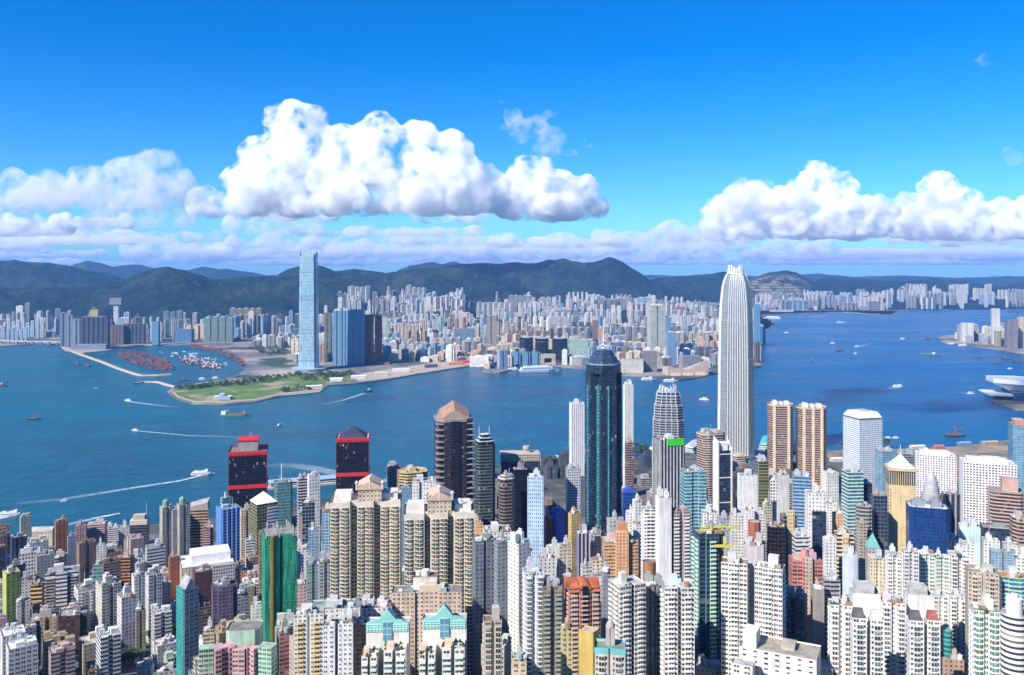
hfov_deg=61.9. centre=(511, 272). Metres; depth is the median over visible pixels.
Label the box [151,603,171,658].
walk up block
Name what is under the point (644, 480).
office block
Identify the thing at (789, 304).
glass block
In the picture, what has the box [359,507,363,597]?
bay window
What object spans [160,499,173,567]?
apartment tower
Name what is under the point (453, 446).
skyscraper
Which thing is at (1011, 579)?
apartment tower
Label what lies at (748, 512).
apartment tower
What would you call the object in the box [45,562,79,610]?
office tower
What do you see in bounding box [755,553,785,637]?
apartment tower
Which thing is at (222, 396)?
park pavilion
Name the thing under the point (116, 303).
skyscraper
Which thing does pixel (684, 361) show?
hotel
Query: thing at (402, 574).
walk up block
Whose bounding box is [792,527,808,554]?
office tower
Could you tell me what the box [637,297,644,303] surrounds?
glass block
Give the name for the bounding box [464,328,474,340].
glass block
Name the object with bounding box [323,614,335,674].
apartment tower
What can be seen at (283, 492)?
office tower
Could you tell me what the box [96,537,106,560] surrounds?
block
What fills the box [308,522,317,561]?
apartment tower
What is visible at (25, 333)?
housing slab
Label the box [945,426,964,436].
derrick barge
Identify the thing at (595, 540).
apartment tower
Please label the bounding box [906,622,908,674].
bay window
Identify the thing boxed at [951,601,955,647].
bay window
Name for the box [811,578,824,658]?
apartment tower
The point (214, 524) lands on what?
road
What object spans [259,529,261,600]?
apartment tower
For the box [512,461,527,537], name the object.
office tower
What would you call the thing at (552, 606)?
apartment tower
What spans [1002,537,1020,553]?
block
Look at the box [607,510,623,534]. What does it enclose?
office tower
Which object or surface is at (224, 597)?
apartment tower
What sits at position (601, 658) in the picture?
bay window
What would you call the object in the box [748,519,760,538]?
block
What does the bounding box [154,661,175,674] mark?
block
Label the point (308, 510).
office tower
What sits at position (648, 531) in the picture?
apartment tower
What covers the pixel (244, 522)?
apartment tower
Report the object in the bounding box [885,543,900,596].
apartment tower
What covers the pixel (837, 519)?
apartment tower
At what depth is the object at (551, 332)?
4640.51 m
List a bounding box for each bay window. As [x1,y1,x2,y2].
[81,592,84,605]
[91,591,93,631]
[333,508,337,594]
[342,508,347,598]
[350,506,351,597]
[352,505,356,597]
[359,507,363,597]
[367,507,371,595]
[374,505,374,599]
[375,505,379,599]
[383,506,387,597]
[393,506,397,584]
[400,507,400,584]
[401,501,401,584]
[407,520,411,584]
[417,519,421,569]
[425,517,429,568]
[430,517,430,569]
[433,519,437,569]
[441,519,445,583]
[448,516,453,583]
[453,517,454,583]
[457,518,461,583]
[467,518,471,647]
[482,623,483,674]
[485,627,490,674]
[495,627,500,674]
[522,575,523,651]
[527,578,530,674]
[538,577,541,674]
[599,655,604,674]
[615,656,620,674]
[625,653,626,674]
[827,606,828,663]
[832,610,837,674]
[845,611,850,674]
[849,620,851,674]
[857,624,862,674]
[867,622,869,674]
[874,626,880,674]
[884,608,889,674]
[885,556,886,587]
[898,609,904,674]
[901,552,902,597]
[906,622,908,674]
[914,627,919,674]
[924,623,926,674]
[931,626,936,674]
[948,556,949,591]
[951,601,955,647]
[952,559,956,590]
[962,602,964,662]
[964,559,968,592]
[968,609,970,674]
[970,613,972,674]
[973,576,977,602]
[976,616,981,674]
[990,578,994,604]
[992,618,997,674]
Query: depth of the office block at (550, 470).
1629.24 m
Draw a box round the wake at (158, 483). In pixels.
[108,475,201,491]
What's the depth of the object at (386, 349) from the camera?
3790.10 m
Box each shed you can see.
[306,385,321,388]
[330,377,342,380]
[351,375,365,378]
[368,361,390,364]
[375,371,387,375]
[392,368,409,371]
[424,364,437,367]
[448,362,462,364]
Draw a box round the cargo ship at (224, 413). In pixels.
[220,409,251,416]
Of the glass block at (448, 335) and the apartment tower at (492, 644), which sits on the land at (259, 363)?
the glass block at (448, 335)
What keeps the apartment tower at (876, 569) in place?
on the ground at (555, 490)
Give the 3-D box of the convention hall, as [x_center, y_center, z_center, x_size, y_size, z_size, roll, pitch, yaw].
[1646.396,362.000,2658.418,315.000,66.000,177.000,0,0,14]
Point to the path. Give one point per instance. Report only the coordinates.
(173, 392)
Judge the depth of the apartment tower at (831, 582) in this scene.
606.78 m
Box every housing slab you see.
[2,327,4,339]
[6,330,9,339]
[7,317,10,337]
[11,328,13,339]
[12,321,15,336]
[15,331,18,340]
[16,320,19,330]
[19,329,22,340]
[21,318,24,337]
[24,327,27,340]
[26,322,29,336]
[31,320,34,336]
[35,319,38,337]
[40,317,43,336]
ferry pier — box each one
[268,474,335,489]
[685,439,696,452]
[758,435,766,449]
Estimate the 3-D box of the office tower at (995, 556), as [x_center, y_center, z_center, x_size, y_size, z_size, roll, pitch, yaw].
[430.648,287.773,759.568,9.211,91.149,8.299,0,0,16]
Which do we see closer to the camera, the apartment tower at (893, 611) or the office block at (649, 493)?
the apartment tower at (893, 611)
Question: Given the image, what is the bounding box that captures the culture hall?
[662,360,707,375]
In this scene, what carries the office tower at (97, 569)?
on the ground at (555, 490)
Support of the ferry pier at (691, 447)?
in the sea
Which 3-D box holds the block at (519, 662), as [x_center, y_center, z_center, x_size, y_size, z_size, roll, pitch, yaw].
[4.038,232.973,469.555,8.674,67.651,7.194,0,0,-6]
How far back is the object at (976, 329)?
4958.58 m
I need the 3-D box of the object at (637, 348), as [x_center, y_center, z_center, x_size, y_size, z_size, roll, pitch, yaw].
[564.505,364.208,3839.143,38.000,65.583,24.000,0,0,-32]
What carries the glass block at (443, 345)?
on the land at (259, 363)
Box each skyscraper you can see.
[60,313,66,346]
[67,314,72,346]
[73,319,78,348]
[76,316,109,349]
[90,310,100,315]
[109,298,123,324]
[110,325,124,344]
[125,324,145,343]
[152,321,159,344]
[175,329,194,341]
[228,432,267,507]
[291,251,326,371]
[324,313,331,360]
[333,309,341,364]
[336,426,369,492]
[342,309,348,364]
[349,309,356,364]
[357,309,364,364]
[365,314,373,363]
[375,315,381,361]
[383,317,386,337]
[434,400,474,505]
[474,433,494,524]
[486,315,496,346]
[520,336,532,351]
[535,337,548,361]
[552,337,566,362]
[569,340,587,363]
[585,327,621,556]
[592,320,597,339]
[647,304,665,351]
[652,384,684,487]
[666,317,670,331]
[666,332,676,366]
[718,265,766,459]
[753,304,759,344]
[767,400,792,471]
[796,402,826,488]
[843,408,881,492]
[960,323,973,341]
[991,308,999,344]
[1004,319,1017,348]
[1017,317,1023,347]
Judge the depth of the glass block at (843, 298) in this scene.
9734.43 m
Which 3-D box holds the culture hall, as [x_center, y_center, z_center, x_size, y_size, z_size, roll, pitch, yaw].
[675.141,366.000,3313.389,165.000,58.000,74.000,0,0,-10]
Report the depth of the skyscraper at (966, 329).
4881.25 m
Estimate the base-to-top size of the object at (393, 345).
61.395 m
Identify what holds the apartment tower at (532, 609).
on the ground at (555, 490)
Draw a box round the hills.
[0,257,1023,330]
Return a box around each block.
[0,524,8,531]
[0,529,10,553]
[0,578,2,601]
[0,602,2,613]
[0,613,17,628]
[0,623,25,674]
[5,553,9,568]
[6,634,37,674]
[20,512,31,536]
[27,535,48,551]
[30,601,39,614]
[32,526,54,545]
[36,549,53,604]
[42,630,67,638]
[42,632,74,674]
[48,549,67,565]
[49,641,74,674]
[59,602,73,614]
[77,537,95,582]
[79,631,95,674]
[86,660,95,674]
[87,518,107,544]
[88,569,92,579]
[95,624,120,674]
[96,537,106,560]
[102,556,120,580]
[107,540,116,549]
[107,546,123,558]
[108,521,118,541]
[117,317,127,324]
[119,520,129,548]
[121,657,138,665]
[124,534,130,551]
[127,534,143,553]
[132,548,144,572]
[135,558,146,572]
[136,658,153,674]
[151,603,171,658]
[153,634,175,665]
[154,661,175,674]
[159,566,167,580]
[164,647,175,662]
[168,600,175,638]
[180,544,234,582]
[188,668,192,674]
[193,655,198,674]
[199,598,210,634]
[199,635,202,646]
[203,617,214,643]
[215,619,226,643]
[226,613,248,628]
[233,315,240,327]
[234,327,240,339]
[235,558,244,567]
[242,577,258,600]
[246,550,258,569]
[251,596,261,619]
[260,314,268,334]
[275,609,293,642]
[287,324,293,332]
[289,634,293,674]
[290,328,298,334]
[297,539,307,579]
[311,595,361,674]
[320,536,321,551]
[361,583,391,622]
[382,338,388,343]
[387,461,399,487]
[392,332,399,337]
[402,565,403,584]
[415,299,417,312]
[423,342,428,352]
[432,341,437,354]
[441,342,446,350]
[446,333,450,342]
[454,328,463,341]
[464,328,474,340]
[474,513,482,534]
[481,633,510,674]
[483,521,511,538]
[495,488,496,509]
[511,634,526,674]
[512,351,520,364]
[522,351,530,364]
[531,351,540,364]
[538,547,555,580]
[541,455,554,472]
[544,462,557,479]
[544,497,556,515]
[558,450,568,478]
[580,476,584,513]
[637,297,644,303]
[637,473,651,486]
[640,450,651,466]
[643,559,655,580]
[644,297,650,303]
[646,488,652,505]
[686,325,694,334]
[695,637,698,666]
[695,654,720,674]
[731,657,754,674]
[732,452,746,462]
[732,461,741,470]
[732,471,738,509]
[735,463,753,472]
[735,477,736,507]
[739,624,820,674]
[747,456,757,472]
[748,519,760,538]
[769,468,776,475]
[777,468,793,478]
[787,300,792,309]
[789,478,791,509]
[792,300,796,309]
[797,300,802,309]
[802,300,807,309]
[821,659,832,674]
[822,294,824,304]
[841,296,845,304]
[940,647,963,674]
[943,628,951,657]
[949,532,962,549]
[958,517,979,564]
[961,538,974,563]
[964,663,968,674]
[979,293,983,303]
[981,532,999,565]
[989,293,995,303]
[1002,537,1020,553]
[1014,546,1023,572]
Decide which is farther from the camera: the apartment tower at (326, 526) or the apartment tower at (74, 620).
the apartment tower at (326, 526)
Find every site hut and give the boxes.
[829,457,842,461]
[909,444,925,448]
[933,444,944,448]
[957,441,971,445]
[981,440,998,444]
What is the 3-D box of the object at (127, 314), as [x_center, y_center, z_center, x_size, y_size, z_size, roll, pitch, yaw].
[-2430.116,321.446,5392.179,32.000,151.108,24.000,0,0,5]
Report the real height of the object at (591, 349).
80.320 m
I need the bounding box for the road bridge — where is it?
[0,340,59,344]
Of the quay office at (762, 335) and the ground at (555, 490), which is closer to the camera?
the ground at (555, 490)
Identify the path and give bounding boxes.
[172,386,322,401]
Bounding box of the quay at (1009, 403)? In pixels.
[992,396,1023,410]
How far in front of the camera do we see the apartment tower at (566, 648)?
517.71 m
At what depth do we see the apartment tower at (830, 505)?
946.32 m
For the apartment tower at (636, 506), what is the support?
on the ground at (555, 490)
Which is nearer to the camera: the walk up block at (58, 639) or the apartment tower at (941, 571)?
the walk up block at (58, 639)
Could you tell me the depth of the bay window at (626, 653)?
434.81 m
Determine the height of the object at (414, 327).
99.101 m
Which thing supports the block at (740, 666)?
on the ground at (555, 490)
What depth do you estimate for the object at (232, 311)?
5578.82 m
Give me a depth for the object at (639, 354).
3544.67 m
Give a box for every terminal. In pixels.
[620,358,642,372]
[770,310,793,311]
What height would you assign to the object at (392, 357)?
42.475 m
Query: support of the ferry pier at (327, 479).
in the sea
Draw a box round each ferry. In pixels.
[0,509,24,516]
[190,469,214,475]
[641,376,655,379]
[663,378,677,381]
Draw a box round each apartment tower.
[0,543,4,578]
[3,566,19,621]
[8,558,25,595]
[10,532,26,562]
[16,594,29,625]
[21,571,31,604]
[24,618,36,638]
[28,604,58,665]
[55,515,67,552]
[59,601,87,652]
[74,572,95,634]
[75,519,86,559]
[96,572,120,628]
[117,583,135,651]
[131,568,144,606]
[136,601,145,648]
[145,564,161,643]
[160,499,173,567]
[162,573,170,604]
[168,551,179,603]
[172,505,176,553]
[176,574,198,674]
[177,496,189,555]
[193,563,211,604]
[199,619,276,674]
[203,520,212,546]
[211,573,236,625]
[235,564,246,589]
[237,581,247,617]
[240,502,249,557]
[243,573,254,619]
[245,534,253,566]
[247,565,258,579]
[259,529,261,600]
[262,520,296,642]
[276,617,293,674]
[294,603,326,674]
[297,567,305,607]
[298,508,301,540]
[306,553,317,602]
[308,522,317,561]
[318,546,329,599]
[322,502,329,557]
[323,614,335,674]
[330,474,401,599]
[338,604,353,674]
[352,610,365,674]
[361,607,409,674]
[392,581,461,674]
[404,484,474,674]
[413,568,437,589]
[419,603,466,674]
[472,532,494,674]
[482,604,501,674]
[494,526,508,634]
[508,528,529,652]
[522,556,543,674]
[543,575,561,674]
[544,508,553,546]
[546,537,556,557]
[552,505,564,542]
[556,535,571,623]
[561,617,572,674]
[563,555,571,619]
[564,576,600,674]
[565,506,580,576]
[576,524,589,575]
[579,625,598,674]
[580,558,591,578]
[589,527,601,560]
[591,553,603,572]
[591,557,601,637]
[594,618,626,674]
[602,521,637,577]
[602,561,609,638]
[608,570,645,674]
[625,504,631,534]
[632,493,641,534]
[633,516,641,578]
[641,501,654,579]
[644,571,662,674]
[655,486,671,578]
[660,573,694,674]
[672,501,689,578]
[691,521,738,661]
[701,504,718,526]
[717,510,729,556]
[721,551,748,674]
[730,508,743,557]
[741,496,753,540]
[743,532,764,624]
[754,500,764,540]
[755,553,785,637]
[762,490,771,561]
[785,585,806,642]
[788,548,822,642]
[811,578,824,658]
[822,570,839,659]
[823,531,835,575]
[826,497,835,535]
[827,592,851,674]
[832,507,842,535]
[849,580,880,672]
[849,607,866,674]
[857,518,866,579]
[865,532,879,579]
[867,549,884,595]
[867,609,883,674]
[878,588,905,674]
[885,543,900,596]
[901,541,918,597]
[903,582,933,619]
[906,609,923,674]
[917,546,934,591]
[924,610,939,674]
[931,586,948,649]
[934,547,948,592]
[946,588,964,662]
[947,543,968,592]
[965,563,998,662]
[968,593,999,674]
[998,566,1023,611]
[1000,592,1023,674]
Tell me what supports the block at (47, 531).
on the ground at (555, 490)
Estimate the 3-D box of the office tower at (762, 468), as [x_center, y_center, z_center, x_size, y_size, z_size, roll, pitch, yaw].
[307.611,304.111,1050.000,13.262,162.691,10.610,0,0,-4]
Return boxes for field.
[256,370,293,380]
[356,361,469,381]
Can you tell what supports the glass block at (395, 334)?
on the land at (259, 363)
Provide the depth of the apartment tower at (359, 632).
540.54 m
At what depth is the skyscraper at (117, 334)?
4691.19 m
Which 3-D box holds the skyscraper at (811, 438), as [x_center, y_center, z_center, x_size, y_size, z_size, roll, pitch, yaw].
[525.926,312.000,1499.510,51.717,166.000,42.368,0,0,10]
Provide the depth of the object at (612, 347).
3690.16 m
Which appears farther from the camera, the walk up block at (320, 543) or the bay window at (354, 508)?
the walk up block at (320, 543)
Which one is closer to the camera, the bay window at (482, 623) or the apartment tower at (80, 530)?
the bay window at (482, 623)
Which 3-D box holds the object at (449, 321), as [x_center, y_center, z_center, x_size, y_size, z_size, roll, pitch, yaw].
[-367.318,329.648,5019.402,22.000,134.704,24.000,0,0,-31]
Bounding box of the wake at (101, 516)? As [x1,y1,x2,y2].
[82,513,119,520]
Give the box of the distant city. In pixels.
[0,283,1023,347]
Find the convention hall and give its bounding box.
[979,375,1023,400]
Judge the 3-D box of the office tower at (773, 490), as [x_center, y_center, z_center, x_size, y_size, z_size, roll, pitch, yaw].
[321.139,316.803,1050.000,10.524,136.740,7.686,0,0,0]
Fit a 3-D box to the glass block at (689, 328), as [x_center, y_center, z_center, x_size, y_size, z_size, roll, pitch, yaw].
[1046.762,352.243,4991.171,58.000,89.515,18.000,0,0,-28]
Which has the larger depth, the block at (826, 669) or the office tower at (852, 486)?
the office tower at (852, 486)
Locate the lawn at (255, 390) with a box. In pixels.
[172,373,354,400]
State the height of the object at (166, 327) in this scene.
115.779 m
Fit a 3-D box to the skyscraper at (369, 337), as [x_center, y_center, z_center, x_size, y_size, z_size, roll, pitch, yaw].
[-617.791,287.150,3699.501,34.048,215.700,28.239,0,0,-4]
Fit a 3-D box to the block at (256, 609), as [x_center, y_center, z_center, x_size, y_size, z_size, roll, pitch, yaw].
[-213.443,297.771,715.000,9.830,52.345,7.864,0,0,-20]
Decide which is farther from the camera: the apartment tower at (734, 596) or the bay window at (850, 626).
the apartment tower at (734, 596)
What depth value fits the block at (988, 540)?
826.38 m
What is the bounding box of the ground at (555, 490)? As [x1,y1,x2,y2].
[39,440,1007,674]
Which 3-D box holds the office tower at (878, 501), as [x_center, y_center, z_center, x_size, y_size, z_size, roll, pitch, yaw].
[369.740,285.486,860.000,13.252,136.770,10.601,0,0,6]
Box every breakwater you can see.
[61,347,170,375]
[134,381,174,386]
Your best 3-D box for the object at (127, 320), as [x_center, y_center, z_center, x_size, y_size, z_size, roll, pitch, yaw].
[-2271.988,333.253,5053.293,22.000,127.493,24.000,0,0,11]
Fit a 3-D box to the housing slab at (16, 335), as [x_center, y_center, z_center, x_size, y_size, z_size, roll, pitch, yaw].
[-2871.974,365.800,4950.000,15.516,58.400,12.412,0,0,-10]
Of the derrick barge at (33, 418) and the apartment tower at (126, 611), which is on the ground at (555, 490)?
the apartment tower at (126, 611)
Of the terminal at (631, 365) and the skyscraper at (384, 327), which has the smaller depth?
the terminal at (631, 365)
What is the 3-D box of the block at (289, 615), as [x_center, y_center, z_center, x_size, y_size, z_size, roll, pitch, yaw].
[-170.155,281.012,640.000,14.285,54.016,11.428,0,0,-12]
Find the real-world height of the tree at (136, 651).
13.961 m
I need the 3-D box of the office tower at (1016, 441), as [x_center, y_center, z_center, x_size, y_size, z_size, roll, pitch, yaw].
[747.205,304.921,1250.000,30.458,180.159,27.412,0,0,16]
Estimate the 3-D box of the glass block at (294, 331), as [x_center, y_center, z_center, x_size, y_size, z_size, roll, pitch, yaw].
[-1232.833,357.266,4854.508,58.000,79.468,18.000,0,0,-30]
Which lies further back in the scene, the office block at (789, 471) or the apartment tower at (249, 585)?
the office block at (789, 471)
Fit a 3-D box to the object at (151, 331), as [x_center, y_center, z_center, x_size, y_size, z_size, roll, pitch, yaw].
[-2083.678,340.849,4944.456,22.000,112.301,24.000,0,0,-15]
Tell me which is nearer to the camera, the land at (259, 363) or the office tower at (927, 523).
the office tower at (927, 523)
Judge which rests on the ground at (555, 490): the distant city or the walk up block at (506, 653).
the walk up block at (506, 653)
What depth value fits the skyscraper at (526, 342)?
3742.98 m
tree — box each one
[121,651,136,668]
[126,648,140,665]
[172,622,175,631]
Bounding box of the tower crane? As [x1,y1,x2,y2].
[714,537,732,555]
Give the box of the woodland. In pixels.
[174,344,353,391]
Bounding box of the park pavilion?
[213,393,231,399]
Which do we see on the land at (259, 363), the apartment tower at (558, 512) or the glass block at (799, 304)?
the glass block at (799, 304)
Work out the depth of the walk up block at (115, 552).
1053.12 m
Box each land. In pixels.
[0,309,955,404]
[937,335,1023,353]
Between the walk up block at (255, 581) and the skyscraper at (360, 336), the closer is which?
the walk up block at (255, 581)
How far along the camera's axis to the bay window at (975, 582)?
593.45 m
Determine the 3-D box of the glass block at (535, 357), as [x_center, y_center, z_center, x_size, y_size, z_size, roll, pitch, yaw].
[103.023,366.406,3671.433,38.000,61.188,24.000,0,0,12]
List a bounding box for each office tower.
[19,545,39,582]
[31,579,43,607]
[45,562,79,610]
[67,533,75,565]
[93,559,103,582]
[119,551,132,589]
[130,503,149,551]
[145,539,164,570]
[190,497,209,547]
[216,497,241,561]
[220,491,230,504]
[250,491,277,551]
[274,464,292,525]
[297,472,306,535]
[302,497,314,543]
[307,471,319,557]
[397,464,427,499]
[399,482,410,564]
[412,472,435,503]
[498,468,514,531]
[500,445,540,473]
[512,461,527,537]
[527,468,543,566]
[566,463,579,511]
[569,398,584,475]
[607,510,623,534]
[622,486,635,520]
[623,378,632,485]
[625,437,633,487]
[653,433,683,507]
[680,465,706,570]
[696,424,724,504]
[713,436,731,515]
[737,469,757,512]
[755,453,768,510]
[767,516,785,583]
[769,474,776,522]
[777,469,788,523]
[780,508,796,584]
[792,468,811,532]
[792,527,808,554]
[805,482,825,560]
[822,468,838,510]
[834,526,853,597]
[841,464,863,550]
[842,541,857,594]
[855,501,871,550]
[864,478,871,503]
[870,487,886,556]
[875,446,895,491]
[884,445,916,551]
[896,448,914,466]
[906,497,948,553]
[915,447,956,496]
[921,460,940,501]
[941,481,960,535]
[959,455,1016,525]
[980,522,1008,564]
[988,476,1023,525]
[989,543,1001,570]
[1002,542,1015,570]
[1008,418,1023,492]
[1009,510,1023,545]
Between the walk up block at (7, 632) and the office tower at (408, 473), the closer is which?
the walk up block at (7, 632)
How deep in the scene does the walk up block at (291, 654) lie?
593.83 m
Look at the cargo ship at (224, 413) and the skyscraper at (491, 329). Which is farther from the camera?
the skyscraper at (491, 329)
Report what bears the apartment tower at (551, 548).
on the ground at (555, 490)
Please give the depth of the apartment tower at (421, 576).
603.20 m
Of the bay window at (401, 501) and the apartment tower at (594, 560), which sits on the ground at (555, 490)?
the apartment tower at (594, 560)
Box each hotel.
[540,354,554,364]
[643,351,656,371]
[678,355,700,367]
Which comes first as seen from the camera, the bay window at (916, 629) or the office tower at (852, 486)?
the bay window at (916, 629)
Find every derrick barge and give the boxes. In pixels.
[26,412,40,419]
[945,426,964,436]
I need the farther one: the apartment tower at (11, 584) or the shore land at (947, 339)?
the shore land at (947, 339)
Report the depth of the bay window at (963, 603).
634.04 m
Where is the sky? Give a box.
[0,0,1023,277]
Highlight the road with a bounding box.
[149,458,696,533]
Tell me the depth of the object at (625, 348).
3780.22 m
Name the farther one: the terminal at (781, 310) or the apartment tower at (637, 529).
the terminal at (781, 310)
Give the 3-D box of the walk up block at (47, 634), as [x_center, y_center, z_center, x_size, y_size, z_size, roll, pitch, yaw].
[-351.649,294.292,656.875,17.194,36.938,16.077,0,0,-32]
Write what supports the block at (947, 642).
on the ground at (555, 490)
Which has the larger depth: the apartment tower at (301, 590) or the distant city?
the distant city
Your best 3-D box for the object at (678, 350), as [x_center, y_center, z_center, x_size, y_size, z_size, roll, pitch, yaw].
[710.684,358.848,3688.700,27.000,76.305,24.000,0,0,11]
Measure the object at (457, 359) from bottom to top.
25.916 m
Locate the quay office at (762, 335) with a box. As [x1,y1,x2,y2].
[760,326,764,344]
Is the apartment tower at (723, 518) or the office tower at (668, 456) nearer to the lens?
the apartment tower at (723, 518)
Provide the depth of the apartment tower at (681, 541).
714.26 m
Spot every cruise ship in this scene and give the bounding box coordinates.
[519,363,558,371]
[766,315,779,318]
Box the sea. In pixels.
[0,309,1023,534]
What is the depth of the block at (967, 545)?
825.77 m
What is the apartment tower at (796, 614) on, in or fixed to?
on the ground at (555, 490)

